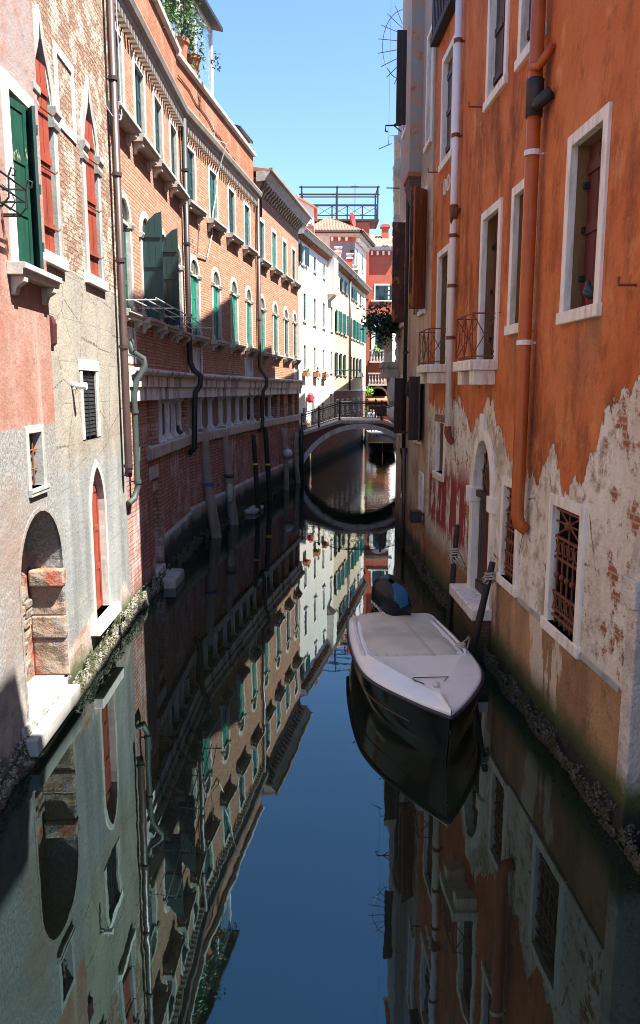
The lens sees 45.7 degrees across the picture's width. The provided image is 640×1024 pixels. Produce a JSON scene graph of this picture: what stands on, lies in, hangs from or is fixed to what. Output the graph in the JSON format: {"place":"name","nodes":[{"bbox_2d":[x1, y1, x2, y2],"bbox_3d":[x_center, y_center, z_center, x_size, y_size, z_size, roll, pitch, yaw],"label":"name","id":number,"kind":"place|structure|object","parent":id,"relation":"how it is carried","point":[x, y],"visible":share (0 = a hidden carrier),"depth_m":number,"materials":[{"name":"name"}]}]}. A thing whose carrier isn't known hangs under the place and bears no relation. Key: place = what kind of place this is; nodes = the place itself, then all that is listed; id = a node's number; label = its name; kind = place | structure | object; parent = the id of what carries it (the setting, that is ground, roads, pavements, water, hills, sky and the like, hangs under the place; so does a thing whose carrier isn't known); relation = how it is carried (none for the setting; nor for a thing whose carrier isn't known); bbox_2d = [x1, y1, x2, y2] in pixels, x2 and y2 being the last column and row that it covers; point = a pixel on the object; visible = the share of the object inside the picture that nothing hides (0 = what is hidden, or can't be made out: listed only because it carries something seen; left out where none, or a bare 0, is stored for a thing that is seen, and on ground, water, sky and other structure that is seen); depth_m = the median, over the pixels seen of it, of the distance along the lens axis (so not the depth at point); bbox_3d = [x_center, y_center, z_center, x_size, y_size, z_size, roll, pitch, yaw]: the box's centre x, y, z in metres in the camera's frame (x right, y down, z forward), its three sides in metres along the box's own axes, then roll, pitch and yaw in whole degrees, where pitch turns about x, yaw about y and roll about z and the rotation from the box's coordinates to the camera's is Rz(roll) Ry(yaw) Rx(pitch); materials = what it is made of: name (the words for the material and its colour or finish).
{"place":"outdoors","nodes":[
{"label":"outdoors","id":0,"kind":"place"},
{"bbox_2d":[172,0,402,407],"label":"sky","id":1,"kind":"structure","parent":0,"point":[306,81],"materials":[{"name":"blue"}]},
{"bbox_2d":[0,439,639,1023],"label":"water","id":2,"kind":"structure","parent":0,"point":[232,799],"depth_m":7.02,"materials":[{"name":"blue liquid"}]},
{"bbox_2d":[0,0,80,789],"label":"pink house","id":3,"kind":"structure","parent":2,"relation":"on","point":[34,663],"depth_m":8.41,"materials":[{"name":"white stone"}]},
{"bbox_2d":[0,67,61,305],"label":"window","id":4,"kind":"structure","parent":3,"relation":"in","point":[20,129],"depth_m":8.28,"materials":[{"name":"white stone"}]},
{"bbox_2d":[24,424,50,497],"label":"barred window","id":5,"kind":"structure","parent":3,"relation":"in","point":[34,434],"depth_m":8.93,"materials":[{"name":"stone"}]},
{"bbox_2d":[19,506,80,756],"bbox_3d":[-3.543,1.227,8.989,0.860,2.700,1.750,0,9,-1],"label":"walled up door","id":6,"kind":"structure","parent":3,"relation":"in","point":[42,591],"depth_m":9.62,"materials":[{"name":"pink stone"}]},
{"bbox_2d":[0,576,160,811],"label":"barnacles","id":7,"kind":"object","parent":3,"relation":"attached to","point":[87,675],"visible":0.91,"depth_m":10.91},
{"bbox_2d":[32,0,132,683],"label":"gothic house","id":8,"kind":"structure","parent":2,"relation":"in","point":[74,87],"depth_m":11.06,"materials":[{"name":"paint"}]},
{"bbox_2d":[32,4,68,271],"bbox_3d":[-3.415,-4.550,9.250,0.305,2.981,1.100,0,9,-1],"label":"ogee window","id":9,"kind":"structure","parent":8,"relation":"in","point":[49,115],"depth_m":9.37,"materials":[{"name":"concrete"}]},
{"bbox_2d":[71,382,87,389],"bbox_3d":[-3.307,-1.718,10.360,0.257,0.104,0.110,0,9,-1],"label":"wall lamp","id":10,"kind":"object","parent":8,"relation":"attached to","point":[76,386],"visible":0.89,"depth_m":10.33,"materials":[{"name":"white metal"}]},
{"bbox_2d":[78,359,100,439],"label":"grille window","id":11,"kind":"structure","parent":8,"relation":"in","point":[88,370],"depth_m":11.36,"materials":[{"name":"stone"}]},
{"bbox_2d":[79,75,108,291],"bbox_3d":[-3.458,-4.881,11.293,0.305,2.981,1.100,0,9,-1],"label":"ogee window","id":12,"kind":"structure","parent":8,"relation":"in","point":[92,164],"depth_m":11.28,"materials":[{"name":"wood"}]},
{"bbox_2d":[89,459,120,635],"bbox_3d":[-3.435,0.473,11.685,0.350,2.565,1.320,0,9,-1],"label":"pointed door","id":13,"kind":"structure","parent":8,"relation":"in","point":[98,522],"depth_m":11.93,"materials":[{"name":"stone"}]},
{"bbox_2d":[106,0,268,598],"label":"brick palace","id":14,"kind":"structure","parent":2,"relation":"on","point":[192,194],"depth_m":18.23,"materials":[{"name":"brick"}]},
{"bbox_2d":[106,22,140,146],"bbox_3d":[-3.400,-7.295,12.817,0.410,1.800,1.340,0,9,1],"label":"window","id":15,"kind":"structure","parent":14,"relation":"in","point":[132,130],"depth_m":13.10,"materials":[{"name":"stone"}]},
{"bbox_2d":[118,190,146,330],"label":"arched window","id":16,"kind":"structure","parent":14,"relation":"in","point":[138,319],"depth_m":13.68,"materials":[{"name":"stone"}]},
{"bbox_2d":[131,50,160,171],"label":"window","id":17,"kind":"structure","parent":14,"relation":"in","point":[142,144],"depth_m":14.44,"materials":[{"name":"stone"}]},
{"bbox_2d":[139,211,165,336],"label":"arched window","id":18,"kind":"structure","parent":14,"relation":"in","point":[150,230],"depth_m":14.60,"materials":[{"name":"wood"}]},
{"bbox_2d":[151,85,176,192],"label":"window","id":19,"kind":"structure","parent":14,"relation":"in","point":[161,169],"depth_m":16.06,"materials":[{"name":"stone"}]},
{"bbox_2d":[149,464,183,588],"bbox_3d":[-3.434,0.319,15.992,0.880,2.650,1.230,0,9,1],"label":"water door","id":20,"kind":"structure","parent":14,"relation":"in","point":[173,577],"depth_m":15.91,"materials":[{"name":"grey stone"}]},
{"bbox_2d":[160,228,179,341],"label":"arched window","id":21,"kind":"structure","parent":14,"relation":"in","point":[169,241],"depth_m":16.16,"materials":[{"name":"wood"}]},
{"bbox_2d":[168,114,189,208],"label":"window","id":22,"kind":"structure","parent":14,"relation":"in","point":[177,189],"depth_m":17.63,"materials":[{"name":"stone"}]},
{"bbox_2d":[164,0,196,38],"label":"veranda shrub","id":23,"kind":"object","parent":14,"relation":"on","point":[174,11],"visible":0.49,"depth_m":17.78,"materials":[{"name":"green plant"}]},
{"bbox_2d":[176,36,189,59],"bbox_3d":[-3.390,-11.236,18.499,0.429,0.460,0.440,1,9,8],"label":"flower pot","id":24,"kind":"object","parent":14,"relation":"on","point":[184,43],"visible":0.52,"depth_m":18.36,"materials":[{"name":"ceramic"}]},
{"bbox_2d":[175,244,192,345],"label":"arched window","id":25,"kind":"structure","parent":14,"relation":"in","point":[186,336],"depth_m":18.41,"materials":[{"name":"stone"}]},
{"bbox_2d":[166,0,220,77],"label":"veranda shrub","id":26,"kind":"object","parent":14,"relation":"on","point":[191,39],"visible":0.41,"depth_m":18.97,"materials":[{"name":"green plant"}]},
{"bbox_2d":[187,53,200,74],"bbox_3d":[-3.253,-11.386,19.427,0.429,0.460,0.440,1,9,8],"label":"flower pot","id":27,"kind":"object","parent":14,"relation":"on","point":[196,60],"visible":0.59,"depth_m":19.27,"materials":[{"name":"ceramic"}]},
{"bbox_2d":[187,142,207,224],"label":"window","id":28,"kind":"structure","parent":14,"relation":"in","point":[194,207],"depth_m":19.36,"materials":[{"name":"stone"}]},
{"bbox_2d":[190,254,209,348],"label":"arched window","id":29,"kind":"structure","parent":14,"relation":"in","point":[198,336],"depth_m":19.90,"materials":[{"name":"stone"}]},
{"bbox_2d":[206,162,227,239],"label":"window","id":30,"kind":"structure","parent":14,"relation":"in","point":[214,222],"depth_m":21.09,"materials":[{"name":"stone"}]},
{"bbox_2d":[211,267,229,352],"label":"arched window","id":31,"kind":"structure","parent":14,"relation":"in","point":[217,339],"depth_m":21.80,"materials":[{"name":"stone"}]},
{"bbox_2d":[159,475,294,589],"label":"barnacles","id":32,"kind":"object","parent":14,"relation":"attached to","point":[183,557],"visible":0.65,"depth_m":20.21},
{"bbox_2d":[226,182,244,251],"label":"window","id":33,"kind":"structure","parent":14,"relation":"in","point":[231,236],"depth_m":23.08,"materials":[{"name":"stone"}]},
{"bbox_2d":[229,277,245,355],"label":"arched window","id":34,"kind":"structure","parent":14,"relation":"in","point":[234,310],"depth_m":23.78,"materials":[{"name":"stone"}]},
{"bbox_2d":[242,198,258,261],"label":"window","id":35,"kind":"structure","parent":14,"relation":"in","point":[247,248],"depth_m":25.08,"materials":[{"name":"stone"}]},
{"bbox_2d":[245,285,258,357],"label":"arched window","id":36,"kind":"structure","parent":14,"relation":"in","point":[249,348],"depth_m":25.66,"materials":[{"name":"stone"}]},
{"bbox_2d":[198,428,221,537],"bbox_3d":[-2.977,-0.189,21.077,0.808,4.246,0.366,-7,12,-38],"label":"mooring pole","id":37,"kind":"object","parent":2,"relation":"in","point":[212,512],"visible":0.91,"depth_m":20.84,"materials":[{"name":"grey wood"}]},
{"bbox_2d":[217,426,238,524],"bbox_3d":[-2.720,-0.508,23.148,0.795,4.213,0.341,-5,11,-29],"label":"mooring pole","id":38,"kind":"object","parent":2,"relation":"in","point":[231,506],"visible":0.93,"depth_m":22.91,"materials":[{"name":"grey wood"}]},
{"bbox_2d":[227,484,232,502],"bbox_3d":[-2.720,-0.562,22.926,0.200,0.570,0.190,0,9,0],"label":"fender","id":39,"kind":"object","parent":38,"relation":"hanging from","point":[229,493],"visible":1,"depth_m":22.85,"materials":[{"name":"plastic"}]},
{"bbox_2d":[251,435,260,511],"bbox_3d":[-2.105,-0.690,25.497,0.387,3.807,0.174,-8,12,-39],"label":"mooring pole","id":40,"kind":"object","parent":2,"relation":"in","point":[256,475],"visible":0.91,"depth_m":25.31,"materials":[{"name":"brown wood"}]},
{"bbox_2d":[263,427,272,500],"bbox_3d":[-1.890,-1.172,28.153,0.434,3.909,0.208,-7,11,-35],"label":"mooring pole","id":41,"kind":"object","parent":2,"relation":"in","point":[267,467],"visible":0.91,"depth_m":27.96,"materials":[{"name":"brown wood"}]},
{"bbox_2d":[234,124,311,501],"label":"brick house","id":42,"kind":"structure","parent":2,"relation":"on","point":[285,216],"depth_m":30.02,"materials":[{"name":"brick"}]},
{"bbox_2d":[260,217,271,272],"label":"window","id":43,"kind":"structure","parent":42,"relation":"in","point":[267,265],"depth_m":27.31,"materials":[{"name":"stone"}]},
{"bbox_2d":[261,294,271,361],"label":"arched window","id":44,"kind":"structure","parent":42,"relation":"in","point":[264,352],"depth_m":27.76,"materials":[{"name":"stone"}]},
{"bbox_2d":[270,227,283,280],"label":"window","id":45,"kind":"structure","parent":42,"relation":"in","point":[273,269],"depth_m":29.07,"materials":[{"name":"stone"}]},
{"bbox_2d":[272,301,283,362],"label":"arched window","id":46,"kind":"structure","parent":42,"relation":"in","point":[275,329],"depth_m":29.64,"materials":[{"name":"stone"}]},
{"bbox_2d":[281,237,293,286],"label":"window","id":47,"kind":"structure","parent":42,"relation":"in","point":[285,276],"depth_m":30.99,"materials":[{"name":"stone"}]},
{"bbox_2d":[283,306,293,364],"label":"arched window","id":48,"kind":"structure","parent":42,"relation":"in","point":[286,319],"depth_m":31.61,"materials":[{"name":"stone"}]},
{"bbox_2d":[291,245,301,291],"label":"window","id":49,"kind":"structure","parent":42,"relation":"in","point":[293,250],"depth_m":32.72,"materials":[{"name":"stone"}]},
{"bbox_2d":[292,311,301,365],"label":"arched window","id":50,"kind":"structure","parent":42,"relation":"in","point":[294,318],"depth_m":33.31,"materials":[{"name":"stone"}]},
{"bbox_2d":[280,428,288,489],"bbox_3d":[-1.433,-1.561,31.097,0.261,3.731,0.371,4,10,26],"label":"mooring pole","id":51,"kind":"object","parent":2,"relation":"in","point":[285,464],"visible":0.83,"depth_m":30.98,"materials":[{"name":"grey wood"}]},
{"bbox_2d":[292,432,300,482],"bbox_3d":[-0.991,-1.799,33.429,0.451,3.462,0.287,-6,11,-35],"label":"mooring pole","id":52,"kind":"object","parent":2,"relation":"in","point":[295,456],"visible":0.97,"depth_m":33.23,"materials":[{"name":"grey wood"}]},
{"bbox_2d":[299,429,303,479],"bbox_3d":[-0.840,-2.116,34.607,0.200,3.300,0.190,0,9,0],"label":"green post","id":53,"kind":"object","parent":2,"relation":"in","point":[301,451],"visible":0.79,"depth_m":34.46,"materials":[{"name":"paint"}]},
{"bbox_2d":[296,195,341,468],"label":"white house","id":54,"kind":"structure","parent":2,"relation":"on","point":[319,259],"depth_m":40.74,"materials":[{"name":"paint"}]},
{"bbox_2d":[300,241,308,266],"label":"window","id":55,"kind":"structure","parent":54,"relation":"in","point":[304,251],"depth_m":37.30,"materials":[{"name":"white stone"}]},
{"bbox_2d":[303,344,306,370],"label":"window","id":56,"kind":"structure","parent":54,"relation":"in","point":[304,345],"depth_m":38.35,"materials":[{"name":"white stone"}]},
{"bbox_2d":[303,291,307,322],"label":"window","id":57,"kind":"structure","parent":54,"relation":"in","point":[304,293],"depth_m":37.89,"materials":[{"name":"white stone"}]},
{"bbox_2d":[313,346,316,371],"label":"window","id":58,"kind":"structure","parent":54,"relation":"in","point":[314,347],"depth_m":40.44,"materials":[{"name":"white stone"}]},
{"bbox_2d":[313,297,317,326],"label":"window","id":59,"kind":"structure","parent":54,"relation":"in","point":[314,299],"depth_m":40.09,"materials":[{"name":"white stone"}]},
{"bbox_2d":[322,348,324,372],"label":"window","id":60,"kind":"structure","parent":54,"relation":"in","point":[323,350],"depth_m":42.56,"materials":[{"name":"white stone"}]},
{"bbox_2d":[322,301,326,329],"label":"window","id":61,"kind":"structure","parent":54,"relation":"in","point":[323,303],"depth_m":42.26,"materials":[{"name":"white stone"}]},
{"bbox_2d":[330,305,333,332],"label":"window","id":62,"kind":"structure","parent":54,"relation":"in","point":[331,307],"depth_m":44.33,"materials":[{"name":"white stone"}]},
{"bbox_2d":[330,350,333,373],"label":"window","id":63,"kind":"structure","parent":54,"relation":"in","point":[331,351],"depth_m":44.67,"materials":[{"name":"white stone"}]},
{"bbox_2d":[299,399,395,470],"bbox_3d":[1.800,-3.203,37.278,6.800,4.590,4.180,0,9,0],"label":"footbridge","id":64,"kind":"object","parent":2,"relation":"in","point":[315,435],"visible":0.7,"depth_m":35.20,"materials":[{"name":"grey stone"}]},
{"bbox_2d":[334,246,371,456],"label":"yellow house","id":65,"kind":"structure","parent":2,"relation":"on","point":[350,339],"depth_m":50.37,"materials":[{"name":"paint"}]},
{"bbox_2d":[336,309,340,333],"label":"window","id":66,"kind":"structure","parent":65,"relation":"in","point":[338,313],"depth_m":46.18,"materials":[{"name":"white stone"}]},
{"bbox_2d":[340,311,345,334],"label":"window","id":67,"kind":"structure","parent":65,"relation":"in","point":[343,316],"depth_m":47.72,"materials":[{"name":"green wood"}]},
{"bbox_2d":[344,315,349,336],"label":"window","id":68,"kind":"structure","parent":65,"relation":"in","point":[347,317],"depth_m":49.43,"materials":[{"name":"green wood"}]},
{"bbox_2d":[351,318,355,339],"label":"window","id":69,"kind":"structure","parent":65,"relation":"in","point":[352,321],"depth_m":51.82,"materials":[{"name":"white stone"}]},
{"bbox_2d":[357,321,360,341],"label":"window","id":70,"kind":"structure","parent":65,"relation":"in","point":[358,324],"depth_m":54.65,"materials":[{"name":"green wood"}]},
{"bbox_2d":[365,224,395,438],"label":"red palace","id":71,"kind":"structure","parent":2,"relation":"on","point":[380,274],"depth_m":60.70,"materials":[{"name":"red paint"}]},
{"bbox_2d":[299,186,379,300],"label":"roof terrace","id":72,"kind":"structure","parent":71,"relation":"on","point":[365,225],"depth_m":58.23,"materials":[{"name":"black metal"}]},
{"bbox_2d":[367,386,388,415],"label":"arched window","id":73,"kind":"structure","parent":71,"relation":"in","point":[381,389],"depth_m":62.00,"materials":[{"name":"black glass"}]},
{"bbox_2d":[371,284,391,301],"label":"window","id":74,"kind":"structure","parent":71,"relation":"in","point":[382,292],"depth_m":60.49,"materials":[{"name":"white stone"}]},
{"bbox_2d":[371,315,392,358],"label":"arched window","id":75,"kind":"structure","parent":71,"relation":"in","point":[373,340],"depth_m":61.19,"materials":[{"name":"white stone"}]},
{"bbox_2d":[368,436,394,455],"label":"covered boat","id":76,"kind":"object","parent":2,"relation":"on","point":[380,445],"visible":0.76,"depth_m":47.90,"materials":[{"name":"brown wood"}]},
{"bbox_2d":[378,6,402,422],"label":"stone palace","id":77,"kind":"structure","parent":2,"relation":"on","point":[389,369],"depth_m":22.09,"materials":[{"name":"clear stone"}]},
{"bbox_2d":[356,301,400,346],"bbox_3d":[1.687,-5.129,20.742,1.433,1.268,0.822,-4,10,-25],"label":"trailing plant","id":78,"kind":"object","parent":77,"relation":"on","point":[383,327],"visible":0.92,"depth_m":20.68,"materials":[{"name":"green plant"}]},
{"bbox_2d":[391,0,436,573],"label":"beige house","id":79,"kind":"structure","parent":2,"relation":"in","point":[412,248],"depth_m":17.04,"materials":[{"name":"beige paint"}]},
{"bbox_2d":[391,219,405,328],"bbox_3d":[2.141,-6.285,20.203,0.555,2.700,1.040,0,9,-1],"label":"window shutter","id":80,"kind":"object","parent":79,"relation":"in","point":[398,250],"depth_m":19.71,"materials":[{"name":"brown wood"}]},
{"bbox_2d":[394,375,402,435],"bbox_3d":[2.263,-2.840,20.265,0.450,1.620,1.171,2,9,12],"label":"window shutter","id":81,"kind":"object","parent":79,"relation":"in","point":[398,386],"depth_m":19.75,"materials":[{"name":"brown wood"}]},
{"bbox_2d":[396,30,406,139],"bbox_3d":[2.165,-10.962,19.496,0.506,2.400,0.940,0,9,-1],"label":"window shutter","id":82,"kind":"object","parent":79,"relation":"in","point":[401,34],"depth_m":19.07,"materials":[{"name":"brown wood"}]},
{"bbox_2d":[408,373,422,444],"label":"window","id":83,"kind":"structure","parent":79,"relation":"in","point":[415,388],"depth_m":17.05,"materials":[{"name":"brown wood"}]},
{"bbox_2d":[408,185,427,316],"bbox_3d":[2.201,-5.714,16.839,0.557,2.650,1.701,0,9,-1],"label":"window shutter","id":84,"kind":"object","parent":79,"relation":"in","point":[418,196],"depth_m":16.20,"materials":[{"name":"brown wood"}]},
{"bbox_2d":[418,471,423,520],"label":"window","id":85,"kind":"structure","parent":79,"relation":"in","point":[421,475],"depth_m":17.32,"materials":[{"name":"white stone"}]},
{"bbox_2d":[423,25,433,153],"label":"window","id":86,"kind":"structure","parent":79,"relation":"in","point":[430,50],"depth_m":16.01,"materials":[{"name":"white stone"}]},
{"bbox_2d":[346,574,483,763],"bbox_3d":[1.258,1.993,10.440,1.661,1.524,4.597,-1,9,-4],"label":"motorboat","id":87,"kind":"object","parent":2,"relation":"on","point":[420,676],"visible":0.98,"depth_m":9.56,"materials":[{"name":"white plastic"}]},
{"bbox_2d":[446,524,459,627],"bbox_3d":[2.249,1.702,13.178,0.270,3.024,0.147,4,10,21],"label":"mooring pole","id":88,"kind":"object","parent":2,"relation":"in","point":[455,552],"visible":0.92,"depth_m":13.02,"materials":[{"name":"brown wood"}]},
{"bbox_2d":[449,554,461,565],"bbox_3d":[2.314,0.826,13.001,0.212,0.210,0.207,0,9,0],"label":"rope knot","id":89,"kind":"object","parent":88,"relation":"attached to","point":[456,562],"visible":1,"depth_m":12.94,"materials":[{"name":"grey fabric"}]},
{"bbox_2d":[469,561,495,656],"bbox_3d":[2.245,2.103,11.283,0.606,2.818,0.151,2,9,11],"label":"mooring pole","id":90,"kind":"object","parent":2,"relation":"in","point":[489,573],"visible":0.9,"depth_m":11.10,"materials":[{"name":"brown wood"}]},
{"bbox_2d":[455,636,470,648],"bbox_3d":[2.074,1.885,10.762,0.139,0.341,0.947,4,10,22],"label":"mooring rope","id":91,"kind":"object","parent":90,"relation":"attached to","point":[463,643],"visible":0.89,"depth_m":10.41,"materials":[{"name":"grey fabric"}]},
{"bbox_2d":[416,0,639,841],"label":"orange house","id":92,"kind":"structure","parent":2,"relation":"in","point":[530,373],"depth_m":8.90,"materials":[{"name":"orange paint"}]},
{"bbox_2d":[416,243,448,383],"bbox_3d":[2.339,-3.786,14.728,0.700,2.560,1.270,0,9,-3],"label":"window","id":93,"kind":"structure","parent":92,"relation":"in","point":[430,373],"depth_m":15.05,"materials":[{"name":"white stone"}]},
{"bbox_2d":[432,414,444,481],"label":"window","id":94,"kind":"structure","parent":92,"relation":"in","point":[440,419],"depth_m":15.38,"materials":[{"name":"white stone"}]},
{"bbox_2d":[438,34,454,173],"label":"window","id":95,"kind":"structure","parent":92,"relation":"in","point":[448,59],"depth_m":14.43,"materials":[{"name":"white stone"}]},
{"bbox_2d":[449,414,496,660],"bbox_3d":[2.597,0.515,12.066,0.700,4.120,1.640,0,9,-3],"label":"water door","id":96,"kind":"structure","parent":92,"relation":"in","point":[467,596],"depth_m":12.22,"materials":[{"name":"white stone"}]},
{"bbox_2d":[453,197,502,384],"bbox_3d":[2.499,-3.225,11.393,0.700,2.600,1.260,0,9,-3],"label":"window","id":97,"kind":"structure","parent":92,"relation":"in","point":[480,370],"depth_m":11.67,"materials":[{"name":"white stone"}]},
{"bbox_2d":[482,0,509,112],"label":"window","id":98,"kind":"structure","parent":92,"relation":"in","point":[495,83],"depth_m":11.14,"materials":[{"name":"white stone"}]},
{"bbox_2d":[495,476,519,597],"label":"barred window","id":99,"kind":"structure","parent":92,"relation":"in","point":[508,560],"depth_m":10.65,"materials":[{"name":"white stone"}]},
{"bbox_2d":[395,528,639,874],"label":"barnacles","id":100,"kind":"object","parent":92,"relation":"attached to","point":[561,758],"visible":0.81,"depth_m":8.74},
{"bbox_2d":[504,167,539,335],"bbox_3d":[2.743,-3.294,9.822,0.360,1.920,1.080,0,9,-3],"label":"window","id":101,"kind":"structure","parent":92,"relation":"in","point":[511,328],"depth_m":10.18,"materials":[{"name":"white stone"}]},
{"bbox_2d":[514,0,546,71],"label":"window","id":102,"kind":"structure","parent":92,"relation":"in","point":[524,17],"depth_m":9.72,"materials":[{"name":"white stone"}]},
{"bbox_2d":[540,493,587,659],"bbox_3d":[2.867,0.661,8.451,0.400,1.630,1.160,0,9,-3],"label":"barred window","id":103,"kind":"structure","parent":92,"relation":"in","point":[567,518],"depth_m":8.57,"materials":[{"name":"white stone"}]},
{"bbox_2d":[556,102,612,324],"bbox_3d":[2.839,-2.968,7.810,0.360,1.960,1.120,0,9,-3],"label":"window","id":104,"kind":"structure","parent":92,"relation":"in","point":[588,148],"depth_m":8.09,"materials":[{"name":"white stone"}]},
{"bbox_2d":[582,280,593,305],"bbox_3d":[2.748,-2.235,7.731,0.180,0.280,0.361,1,9,7],"label":"pigeon","id":105,"kind":"object","parent":92,"relation":"on","point":[588,292],"visible":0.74,"depth_m":7.68,"materials":[{"name":"grey"}]},
{"bbox_2d":[613,527,639,841],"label":"water door","id":106,"kind":"structure","parent":92,"relation":"in","point":[627,785],"depth_m":6.81,"materials":[{"name":"white wood"}]},
{"bbox_2d":[314,212,375,324],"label":"grey house","id":107,"kind":"structure","parent":0,"point":[359,243],"depth_m":52.89,"materials":[{"name":"grey paint"}]},
{"bbox_2d":[366,430,395,441],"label":"bridge","id":108,"kind":"structure","parent":0,"point":[370,435],"depth_m":57.15,"materials":[{"name":"concrete"}]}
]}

